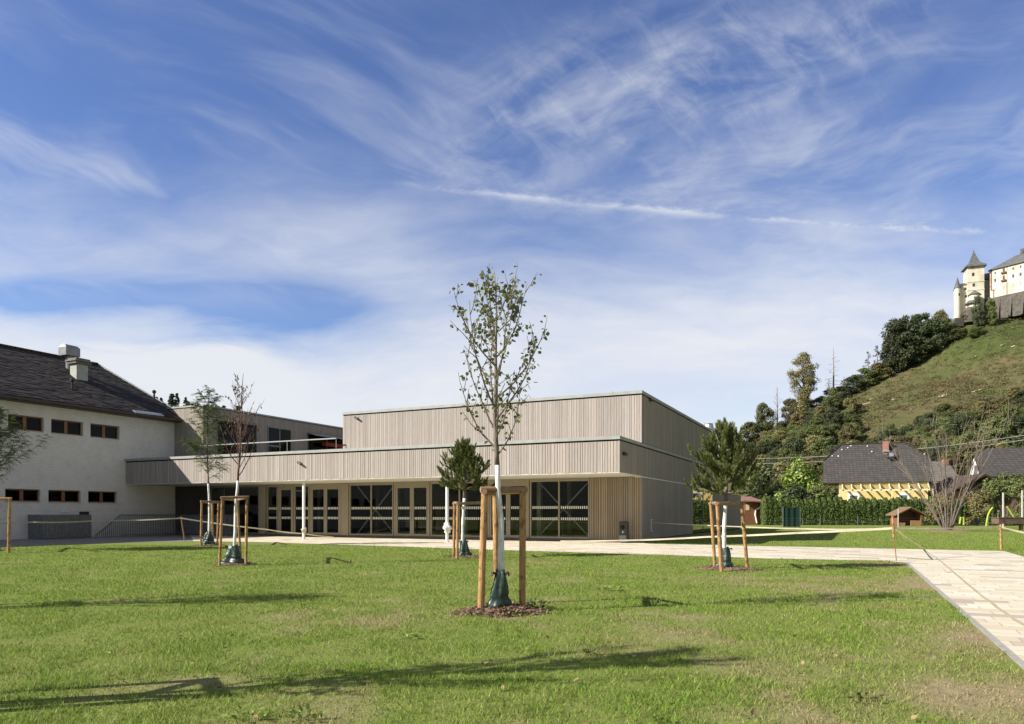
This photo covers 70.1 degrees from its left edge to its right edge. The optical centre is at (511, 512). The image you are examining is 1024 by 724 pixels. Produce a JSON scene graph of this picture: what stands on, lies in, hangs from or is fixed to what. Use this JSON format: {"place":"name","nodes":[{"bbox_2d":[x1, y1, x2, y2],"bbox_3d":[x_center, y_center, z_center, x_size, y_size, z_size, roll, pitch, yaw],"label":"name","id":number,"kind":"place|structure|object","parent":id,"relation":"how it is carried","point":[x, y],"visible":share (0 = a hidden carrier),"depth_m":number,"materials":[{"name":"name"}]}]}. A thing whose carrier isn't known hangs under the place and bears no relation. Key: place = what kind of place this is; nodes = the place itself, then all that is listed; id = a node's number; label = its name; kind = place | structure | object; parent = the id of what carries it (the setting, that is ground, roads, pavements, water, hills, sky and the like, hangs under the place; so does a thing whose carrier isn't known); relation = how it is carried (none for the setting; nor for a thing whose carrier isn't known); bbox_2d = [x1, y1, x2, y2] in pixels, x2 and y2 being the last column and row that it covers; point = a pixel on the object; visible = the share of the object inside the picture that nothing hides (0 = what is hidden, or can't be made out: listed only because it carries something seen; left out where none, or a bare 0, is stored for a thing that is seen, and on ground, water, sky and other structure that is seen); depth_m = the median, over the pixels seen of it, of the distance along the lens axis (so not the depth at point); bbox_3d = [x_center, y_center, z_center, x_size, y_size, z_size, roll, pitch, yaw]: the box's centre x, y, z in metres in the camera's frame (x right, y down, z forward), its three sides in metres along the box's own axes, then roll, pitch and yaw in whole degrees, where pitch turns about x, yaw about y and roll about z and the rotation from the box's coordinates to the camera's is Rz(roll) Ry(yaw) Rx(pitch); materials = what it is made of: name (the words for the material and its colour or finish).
{"place":"outdoors","nodes":[
{"label":"outdoors","id":0,"kind":"place"},
{"bbox_2d":[0,534,192,546],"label":"asphalt yard","id":1,"kind":"structure","parent":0,"point":[98,540],"depth_m":36.34,"materials":[{"name":"grey asphalt"}]},
{"bbox_2d":[28,515,90,538],"bbox_3d":[-24.312,0.705,39.276,1.310,1.230,2.640,0,0,25],"label":"bin enclosure","id":2,"kind":"object","parent":1,"relation":"on","point":[58,530],"visible":1,"depth_m":38.53,"materials":[{"name":"grey metal"}]},
{"bbox_2d":[95,515,237,536],"bbox_3d":[-20.304,0.708,43.949,7.586,1.225,4.266,0,0,-17],"label":"stair railing","id":3,"kind":"object","parent":1,"relation":"on","point":[196,525],"visible":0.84,"depth_m":43.97,"materials":[{"name":"grey metal"}]},
{"bbox_2d":[180,516,184,540],"bbox_3d":[-16.173,0.794,35.872,0.256,1.262,0.064,0,0,0],"label":"tape post","id":4,"kind":"object","parent":1,"relation":"on","point":[182,528],"visible":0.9,"depth_m":35.85,"materials":[{"name":"brown wood"}]},
{"bbox_2d":[0,518,180,523],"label":"barrier tape","id":5,"kind":"object","parent":4,"relation":"attached to","point":[90,521],"visible":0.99,"depth_m":35.17,"materials":[{"name":"plastic"}]},
{"bbox_2d":[0,526,1023,723],"bbox_3d":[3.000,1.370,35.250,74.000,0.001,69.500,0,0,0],"label":"lawn","id":6,"kind":"structure","parent":0,"point":[720,666],"depth_m":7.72,"materials":[{"name":"plant"}]},
{"bbox_2d":[0,497,11,552],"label":"tree stake frame","id":7,"kind":"object","parent":6,"relation":"on","point":[8,499],"visible":0.91,"depth_m":25.07,"materials":[{"name":"brown wood"}]},
{"bbox_2d":[0,406,52,482],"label":"robinia tree","id":8,"kind":"object","parent":6,"relation":"on","point":[8,435],"visible":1,"depth_m":26.70,"materials":[{"name":"green plant"}]},
{"bbox_2d":[178,385,230,530],"bbox_3d":[-12.960,-2.018,30.730,1.894,6.783,2.095,0,0,40],"label":"robinia tree","id":9,"kind":"object","parent":6,"relation":"on","point":[215,421],"visible":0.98,"depth_m":30.79,"materials":[{"name":"green plant"}]},
{"bbox_2d":[200,500,219,545],"bbox_3d":[-13.020,0.448,31.971,0.741,1.956,3.409,0,0,-15],"label":"tree stake frame","id":10,"kind":"object","parent":6,"relation":"on","point":[201,509],"visible":0.89,"depth_m":30.80,"materials":[{"name":"brown wood"}]},
{"bbox_2d":[218,496,248,565],"bbox_3d":[-7.532,0.486,20.325,0.739,1.876,3.061,0,0,-12],"label":"tree stake frame","id":11,"kind":"object","parent":6,"relation":"on","point":[230,498],"visible":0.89,"depth_m":19.07,"materials":[{"name":"brown wood"}]},
{"bbox_2d":[214,561,257,565],"bbox_3d":[-7.382,1.326,19.417,1.219,0.146,1.408,0,0,0],"label":"mulch patch","id":12,"kind":"object","parent":6,"relation":"on","point":[236,564],"visible":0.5,"depth_m":18.99,"materials":[{"name":"brown wood"}]},
{"bbox_2d":[221,544,244,563],"bbox_3d":[-7.360,1.090,19.340,0.679,0.520,0.510,0,0,0],"label":"watering bag","id":13,"kind":"object","parent":12,"relation":"on","point":[232,554],"visible":0.98,"depth_m":19.20,"materials":[{"name":"green plastic"}]},
{"bbox_2d":[216,375,264,545],"bbox_3d":[-7.239,-1.165,19.296,1.464,5.071,1.019,0,0,41],"label":"maple tree","id":14,"kind":"object","parent":12,"relation":"on","point":[240,432],"visible":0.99,"depth_m":19.28,"materials":[{"name":"green plant"}]},
{"bbox_2d":[282,703,328,723],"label":"weed","id":15,"kind":"object","parent":6,"relation":"on","point":[296,712],"visible":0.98,"depth_m":4.86,"materials":[{"name":"green plant"}]},
{"bbox_2d":[125,390,740,542],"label":"school building","id":16,"kind":"structure","parent":6,"relation":"on","point":[603,465],"depth_m":38.80,"materials":[{"name":"wood"}]},
{"bbox_2d":[216,419,256,454],"bbox_3d":[-18.060,-4.595,48.001,0.050,2.830,3.495,0,0,25],"label":"wing window","id":17,"kind":"structure","parent":16,"relation":"in","point":[227,436],"depth_m":47.63,"materials":[{"name":"black glass"}]},
{"bbox_2d":[267,426,291,451],"bbox_3d":[-16.392,-4.595,51.493,0.055,2.830,2.348,0,0,25],"label":"wing window","id":18,"kind":"structure","parent":16,"relation":"in","point":[273,433],"depth_m":51.40,"materials":[{"name":"black glass"}]},
{"bbox_2d":[278,486,293,533],"bbox_3d":[-13.217,-0.180,42.718,1.168,2.840,0.175,0,0,25],"label":"glazed door","id":19,"kind":"structure","parent":16,"relation":"in","point":[280,488],"depth_m":42.78,"materials":[{"name":"brown wood"}]},
{"bbox_2d":[309,485,340,534],"bbox_3d":[-10.591,-0.180,41.466,2.242,2.840,0.175,0,0,25],"label":"glazed door","id":20,"kind":"structure","parent":16,"relation":"in","point":[311,487],"depth_m":41.44,"materials":[{"name":"brown wood"}]},
{"bbox_2d":[307,433,342,449],"bbox_3d":[-14.218,-4.555,56.060,0.050,2.750,4.411,0,0,25],"label":"wing window","id":21,"kind":"structure","parent":16,"relation":"in","point":[311,444],"depth_m":55.31,"materials":[{"name":"black glass"}]},
{"bbox_2d":[349,483,393,535],"bbox_3d":[-7.679,-0.190,40.200,2.955,2.820,0.305,0,0,25],"label":"glazed window","id":22,"kind":"structure","parent":16,"relation":"in","point":[371,507],"depth_m":40.10,"materials":[{"name":"brown wood"}]},
{"bbox_2d":[394,483,429,536],"bbox_3d":[-5.336,-0.180,38.961,2.232,2.840,0.175,0,0,25],"label":"glazed door","id":23,"kind":"structure","parent":16,"relation":"in","point":[396,485],"depth_m":38.91,"materials":[{"name":"brown wood"}]},
{"bbox_2d":[430,482,486,536],"bbox_3d":[-2.772,-0.190,37.759,3.327,2.820,0.120,0,0,25],"label":"glazed window","id":24,"kind":"structure","parent":16,"relation":"in","point":[431,484],"depth_m":38.10,"materials":[{"name":"brown wood"}]},
{"bbox_2d":[487,481,529,537],"bbox_3d":[-0.185,-0.180,36.506,2.291,2.840,0.175,0,0,25],"label":"glazed door","id":25,"kind":"structure","parent":16,"relation":"in","point":[503,483],"depth_m":36.47,"materials":[{"name":"brown wood"}]},
{"bbox_2d":[530,479,589,538],"bbox_3d":[2.340,-0.190,35.425,3.107,2.820,0.305,0,0,25],"label":"glazed window","id":26,"kind":"structure","parent":16,"relation":"in","point":[557,517],"depth_m":35.31,"materials":[{"name":"brown wood"}]},
{"bbox_2d":[12,560,917,723],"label":"fallen leaves","id":27,"kind":"object","parent":6,"relation":"on","point":[753,711],"visible":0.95,"depth_m":6.45,"materials":[{"name":"brown plant"}]},
{"bbox_2d":[437,437,494,540],"bbox_3d":[-1.487,-0.520,22.505,1.704,3.787,1.980,0,0,32],"label":"pine tree","id":28,"kind":"object","parent":6,"relation":"on","point":[463,461],"visible":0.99,"depth_m":22.39,"materials":[{"name":"green plant"}]},
{"bbox_2d":[452,501,480,558],"bbox_3d":[-1.510,0.521,22.818,0.678,1.806,2.309,0,0,19],"label":"tree stake frame","id":29,"kind":"object","parent":6,"relation":"on","point":[456,516],"visible":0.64,"depth_m":22.12,"materials":[{"name":"brown wood"}]},
{"bbox_2d":[449,260,549,571],"bbox_3d":[-0.161,-1.013,10.006,1.388,4.772,1.439,0,0,0],"label":"poplar tree","id":30,"kind":"object","parent":6,"relation":"on","point":[492,321],"visible":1,"depth_m":9.99,"materials":[{"name":"green plant"}]},
{"bbox_2d":[450,601,551,617],"bbox_3d":[-0.154,1.323,10.083,1.398,0.176,1.166,0,0,0],"label":"mulch patch","id":31,"kind":"object","parent":6,"relation":"on","point":[503,611],"visible":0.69,"depth_m":9.85,"materials":[{"name":"brown wood"}]},
{"bbox_2d":[486,569,511,608],"bbox_3d":[-0.181,1.060,10.027,0.363,0.580,0.284,0,0,15],"label":"watering bag","id":32,"kind":"object","parent":31,"relation":"on","point":[499,593],"visible":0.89,"depth_m":9.98,"materials":[{"name":"green plastic"}]},
{"bbox_2d":[478,486,527,607],"bbox_3d":[-0.128,0.527,10.490,0.692,1.788,1.130,0,0,0],"label":"tree stake frame","id":33,"kind":"object","parent":6,"relation":"on","point":[485,492],"visible":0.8,"depth_m":10.12,"materials":[{"name":"brown wood"}]},
{"bbox_2d":[693,565,760,571],"bbox_3d":[5.218,1.333,17.841,1.732,0.147,1.432,0,0,32],"label":"mulch patch","id":34,"kind":"object","parent":6,"relation":"on","point":[734,568],"visible":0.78,"depth_m":17.51,"materials":[{"name":"brown wood"}]},
{"bbox_2d":[708,501,748,571],"bbox_3d":[4.986,0.561,17.876,1.050,1.722,1.596,0,0,42],"label":"tree stake frame","id":35,"kind":"object","parent":6,"relation":"on","point":[711,504],"visible":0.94,"depth_m":18.08,"materials":[{"name":"brown wood"}]},
{"bbox_2d":[684,417,776,547],"bbox_3d":[5.318,-0.497,17.585,2.205,3.741,2.078,0,0,0],"label":"pine tree","id":36,"kind":"object","parent":6,"relation":"on","point":[730,442],"visible":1,"depth_m":17.58,"materials":[{"name":"green plant"}]},
{"bbox_2d":[891,516,896,560],"bbox_3d":[10.959,0.750,20.925,0.156,1.341,0.060,0,0,0],"label":"tape rod","id":37,"kind":"object","parent":6,"relation":"on","point":[893,532],"visible":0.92,"depth_m":20.91,"materials":[{"name":"brown wood"}]},
{"bbox_2d":[560,527,891,541],"bbox_3d":[7.241,0.856,27.527,1.652,0.916,15.091,0,0,-35],"label":"barrier tape","id":38,"kind":"object","parent":37,"relation":"attached to","point":[869,529],"visible":0.98,"depth_m":26.62,"materials":[{"name":"white plastic"}]},
{"bbox_2d":[652,522,868,529],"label":"path","id":39,"kind":"structure","parent":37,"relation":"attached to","point":[762,527],"depth_m":27.91,"materials":[{"name":"beige concrete"}]},
{"bbox_2d":[865,393,1016,529],"bbox_3d":[31.859,-3.614,54.100,7.596,10.021,8.010,0,0,-14],"label":"bare tree","id":40,"kind":"object","parent":6,"relation":"on","point":[948,521],"visible":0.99,"depth_m":53.69,"materials":[{"name":"grey plant"}]},
{"bbox_2d":[991,517,1023,529],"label":"timber trough","id":41,"kind":"object","parent":6,"relation":"on","point":[1008,520],"visible":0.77,"depth_m":58.00,"materials":[{"name":"brown wood"}]},
{"bbox_2d":[0,0,1023,455],"label":"sky","id":42,"kind":"structure","parent":0,"point":[288,198],"materials":[{"name":"blue"}]},
{"bbox_2d":[190,535,1023,660],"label":"paving","id":43,"kind":"structure","parent":0,"point":[996,578],"depth_m":22.39,"materials":[{"name":"beige concrete"}]},
{"bbox_2d":[619,521,628,542],"bbox_3d":[5.111,0.859,33.384,0.380,0.970,0.354,0,0,25],"label":"litter bin","id":44,"kind":"object","parent":43,"relation":"on","point":[623,530],"visible":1,"depth_m":33.25,"materials":[{"name":"grey metal"}]},
{"bbox_2d":[922,549,1023,625],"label":"barrier tape","id":45,"kind":"object","parent":43,"relation":"on","point":[991,602],"visible":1,"depth_m":11.98,"materials":[{"name":"white plastic"}]},
{"bbox_2d":[697,316,1023,501],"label":"hills","id":46,"kind":"structure","parent":0,"point":[947,372],"depth_m":315.47,"materials":[{"name":"green plant"}]},
{"bbox_2d":[741,421,762,443],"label":"broadleaf tree","id":47,"kind":"object","parent":46,"relation":"on","point":[749,427],"visible":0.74,"depth_m":347.13,"materials":[{"name":"green plant"}]},
{"bbox_2d":[754,402,777,435],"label":"broadleaf tree","id":48,"kind":"object","parent":46,"relation":"on","point":[768,412],"visible":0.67,"depth_m":348.07,"materials":[{"name":"green plant"}]},
{"bbox_2d":[781,397,797,419],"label":"broadleaf tree","id":49,"kind":"object","parent":46,"relation":"on","point":[790,403],"visible":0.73,"depth_m":348.16,"materials":[{"name":"green plant"}]},
{"bbox_2d":[781,435,807,463],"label":"broadleaf tree","id":50,"kind":"object","parent":46,"relation":"on","point":[791,442],"visible":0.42,"depth_m":275.07,"materials":[{"name":"green plant"}]},
{"bbox_2d":[787,352,821,412],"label":"ivy tree","id":51,"kind":"object","parent":46,"relation":"on","point":[809,381],"visible":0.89,"depth_m":344.46,"materials":[{"name":"green plant"}]},
{"bbox_2d":[809,435,836,455],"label":"broadleaf tree","id":52,"kind":"object","parent":46,"relation":"on","point":[826,441],"visible":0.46,"depth_m":265.38,"materials":[{"name":"green plant"}]},
{"bbox_2d":[810,424,837,444],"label":"broadleaf tree","id":53,"kind":"object","parent":46,"relation":"on","point":[825,431],"visible":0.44,"depth_m":275.80,"materials":[{"name":"green plant"}]},
{"bbox_2d":[837,427,857,442],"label":"broadleaf tree","id":54,"kind":"object","parent":46,"relation":"on","point":[844,433],"visible":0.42,"depth_m":270.07,"materials":[{"name":"green plant"}]},
{"bbox_2d":[841,376,869,392],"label":"broadleaf tree","id":55,"kind":"object","parent":46,"relation":"on","point":[852,381],"visible":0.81,"depth_m":346.82,"materials":[{"name":"green plant"}]},
{"bbox_2d":[851,367,882,385],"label":"broadleaf tree","id":56,"kind":"object","parent":46,"relation":"on","point":[872,381],"visible":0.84,"depth_m":346.58,"materials":[{"name":"green plant"}]},
{"bbox_2d":[870,362,891,379],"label":"broadleaf tree","id":57,"kind":"object","parent":46,"relation":"on","point":[884,369],"visible":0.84,"depth_m":347.58,"materials":[{"name":"green plant"}]},
{"bbox_2d":[879,331,902,374],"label":"broadleaf tree","id":58,"kind":"object","parent":46,"relation":"on","point":[896,343],"visible":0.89,"depth_m":347.77,"materials":[{"name":"green plant"}]},
{"bbox_2d":[878,315,916,371],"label":"broadleaf tree","id":59,"kind":"object","parent":46,"relation":"on","point":[895,326],"visible":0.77,"depth_m":347.20,"materials":[{"name":"green plant"}]},
{"bbox_2d":[889,331,930,367],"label":"broadleaf tree","id":60,"kind":"object","parent":46,"relation":"on","point":[915,358],"visible":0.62,"depth_m":345.48,"materials":[{"name":"green plant"}]},
{"bbox_2d":[900,312,940,356],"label":"broadleaf tree","id":61,"kind":"object","parent":46,"relation":"on","point":[917,319],"visible":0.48,"depth_m":345.64,"materials":[{"name":"green plant"}]},
{"bbox_2d":[818,315,1023,498],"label":"scrub","id":62,"kind":"object","parent":46,"relation":"on","point":[932,394],"visible":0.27,"depth_m":306.66,"materials":[{"name":"green plant"}]},
{"bbox_2d":[914,329,942,356],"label":"broadleaf tree","id":63,"kind":"object","parent":46,"relation":"on","point":[928,342],"visible":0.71,"depth_m":343.15,"materials":[{"name":"green plant"}]},
{"bbox_2d":[916,316,951,351],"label":"broadleaf tree","id":64,"kind":"object","parent":46,"relation":"on","point":[942,328],"visible":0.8,"depth_m":342.56,"materials":[{"name":"green plant"}]},
{"bbox_2d":[932,402,955,426],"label":"broadleaf tree","id":65,"kind":"object","parent":46,"relation":"on","point":[945,408],"visible":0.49,"depth_m":256.62,"materials":[{"name":"green plant"}]},
{"bbox_2d":[938,417,969,437],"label":"broadleaf tree","id":66,"kind":"object","parent":46,"relation":"on","point":[954,425],"visible":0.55,"depth_m":224.82,"materials":[{"name":"green plant"}]},
{"bbox_2d":[950,430,976,467],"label":"broadleaf tree","id":67,"kind":"object","parent":46,"relation":"on","point":[970,435],"visible":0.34,"depth_m":203.14,"materials":[{"name":"green plant"}]},
{"bbox_2d":[954,439,992,473],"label":"broadleaf tree","id":68,"kind":"object","parent":46,"relation":"on","point":[967,445],"visible":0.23,"depth_m":196.29,"materials":[{"name":"green plant"}]},
{"bbox_2d":[970,295,984,326],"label":"broadleaf tree","id":69,"kind":"object","parent":46,"relation":"on","point":[975,317],"visible":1,"depth_m":337.19,"materials":[{"name":"green plant"}]},
{"bbox_2d":[953,248,1023,326],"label":"castle","id":70,"kind":"structure","parent":46,"relation":"on","point":[1001,285],"depth_m":346.24,"materials":[{"name":"paint"}]},
{"bbox_2d":[983,298,997,325],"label":"broadleaf tree","id":71,"kind":"object","parent":46,"relation":"on","point":[990,305],"visible":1,"depth_m":337.16,"materials":[{"name":"green plant"}]},
{"bbox_2d":[977,428,1013,446],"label":"broadleaf tree","id":72,"kind":"object","parent":46,"relation":"on","point":[995,431],"visible":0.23,"depth_m":202.23,"materials":[{"name":"green plant"}]},
{"bbox_2d":[975,415,1018,445],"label":"broadleaf tree","id":73,"kind":"object","parent":46,"relation":"on","point":[1000,422],"visible":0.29,"depth_m":207.28,"materials":[{"name":"green plant"}]},
{"bbox_2d":[1005,415,1023,434],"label":"broadleaf tree","id":74,"kind":"object","parent":46,"relation":"on","point":[1018,421],"visible":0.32,"depth_m":210.31,"materials":[{"name":"green plant"}]},
{"bbox_2d":[823,440,938,501],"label":"yellow house","id":75,"kind":"structure","parent":0,"point":[864,465],"depth_m":96.44,"materials":[{"name":"grey"}]},
{"bbox_2d":[741,525,1023,529],"bbox_3d":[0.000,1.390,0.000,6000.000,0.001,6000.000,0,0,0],"label":"ground","id":76,"kind":"structure","parent":0,"point":[962,526],"depth_m":75.38,"materials":[{"name":"green plant"}]},
{"bbox_2d":[0,343,182,539],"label":"old school building","id":77,"kind":"structure","parent":76,"relation":"on","point":[98,423],"depth_m":41.75,"materials":[{"name":"white paint"}]},
{"bbox_2d":[5,489,38,501],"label":"window","id":78,"kind":"structure","parent":77,"relation":"in","point":[18,495],"depth_m":38.29,"materials":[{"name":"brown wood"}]},
{"bbox_2d":[8,414,43,432],"bbox_3d":[-25.596,-4.714,38.374,0.250,0.804,1.825,0,0,25],"label":"window","id":79,"kind":"structure","parent":77,"relation":"in","point":[34,424],"depth_m":38.60,"materials":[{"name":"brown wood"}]},
{"bbox_2d":[48,490,80,502],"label":"window","id":80,"kind":"structure","parent":77,"relation":"in","point":[54,496],"depth_m":40.24,"materials":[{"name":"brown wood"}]},
{"bbox_2d":[51,419,80,435],"bbox_3d":[-24.646,-4.714,40.365,0.250,0.804,1.795,0,0,25],"label":"window","id":81,"kind":"structure","parent":77,"relation":"in","point":[63,427],"depth_m":40.36,"materials":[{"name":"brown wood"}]},
{"bbox_2d":[88,491,114,502],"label":"window","id":82,"kind":"structure","parent":77,"relation":"in","point":[93,496],"depth_m":42.27,"materials":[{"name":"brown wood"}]},
{"bbox_2d":[90,423,119,439],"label":"window","id":83,"kind":"structure","parent":77,"relation":"in","point":[96,430],"depth_m":42.39,"materials":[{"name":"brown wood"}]},
{"bbox_2d":[741,496,760,524],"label":"brown shed","id":84,"kind":"structure","parent":76,"relation":"on","point":[752,512],"depth_m":86.00,"materials":[{"name":"brown wood"}]},
{"bbox_2d":[744,464,786,499],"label":"dark shrub","id":85,"kind":"object","parent":76,"relation":"on","point":[777,487],"visible":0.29,"depth_m":103.25,"materials":[{"name":"green plant"}]},
{"bbox_2d":[765,458,797,497],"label":"dark shrub","id":86,"kind":"object","parent":76,"relation":"on","point":[782,469],"visible":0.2,"depth_m":110.98,"materials":[{"name":"green plant"}]},
{"bbox_2d":[783,507,800,526],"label":"green netting","id":87,"kind":"object","parent":76,"relation":"on","point":[791,517],"visible":0.93,"depth_m":69.99,"materials":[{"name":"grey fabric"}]},
{"bbox_2d":[779,482,814,500],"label":"dark shrub","id":88,"kind":"object","parent":76,"relation":"on","point":[798,491],"visible":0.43,"depth_m":86.63,"materials":[{"name":"green plant"}]},
{"bbox_2d":[774,456,821,500],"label":"laurel tree","id":89,"kind":"object","parent":76,"relation":"on","point":[806,476],"visible":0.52,"depth_m":89.46,"materials":[{"name":"green plant"}]},
{"bbox_2d":[808,482,838,500],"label":"dark shrub","id":90,"kind":"object","parent":76,"relation":"on","point":[832,491],"visible":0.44,"depth_m":87.39,"materials":[{"name":"green plant"}]},
{"bbox_2d":[760,496,996,524],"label":"thuja hedge","id":91,"kind":"object","parent":76,"relation":"on","point":[841,511],"visible":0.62,"depth_m":83.54,"materials":[{"name":"green plant"}]},
{"bbox_2d":[838,483,933,497],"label":"pergola","id":92,"kind":"object","parent":76,"relation":"on","point":[891,490],"visible":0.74,"depth_m":92.92,"materials":[{"name":"beige paint"}]},
{"bbox_2d":[885,507,926,525],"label":"playhouse","id":93,"kind":"object","parent":76,"relation":"on","point":[911,516],"visible":0.88,"depth_m":79.69,"materials":[{"name":"brown wood"}]},
{"bbox_2d":[923,494,955,525],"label":"rough shrub","id":94,"kind":"object","parent":76,"relation":"on","point":[928,512],"visible":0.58,"depth_m":79.61,"materials":[{"name":"green plant"}]},
{"bbox_2d":[931,460,957,482],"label":"house","id":95,"kind":"structure","parent":76,"relation":"on","point":[948,467],"depth_m":124.03,"materials":[{"name":"white paint"}]},
{"bbox_2d":[906,562,1023,669],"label":"kerb","id":96,"kind":"structure","parent":76,"relation":"on","point":[1007,650],"depth_m":8.56,"materials":[{"name":"concrete"}]},
{"bbox_2d":[934,474,999,516],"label":"dark barn","id":97,"kind":"structure","parent":76,"relation":"on","point":[980,479],"depth_m":94.00,"materials":[{"name":"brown wood"}]},
{"bbox_2d":[961,489,994,525],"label":"rough shrub","id":98,"kind":"object","parent":76,"relation":"on","point":[979,505],"visible":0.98,"depth_m":79.42,"materials":[{"name":"green plant"}]},
{"bbox_2d":[980,471,1023,524],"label":"rough shrub","id":99,"kind":"object","parent":76,"relation":"on","point":[999,487],"visible":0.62,"depth_m":83.42,"materials":[{"name":"green plant"}]},
{"bbox_2d":[1007,475,1023,512],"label":"rough shrub","id":100,"kind":"object","parent":76,"relation":"on","point":[1019,487],"visible":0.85,"depth_m":78.47,"materials":[{"name":"green plant"}]},
{"bbox_2d":[972,400,995,426],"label":"broadleaf tree","id":101,"kind":"object","parent":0,"point":[986,405],"visible":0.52,"depth_m":248.98,"materials":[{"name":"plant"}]},
{"bbox_2d":[965,448,1023,516],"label":"white gabled house","id":102,"kind":"structure","parent":0,"point":[1010,459],"depth_m":112.58,"materials":[{"name":"grey"}]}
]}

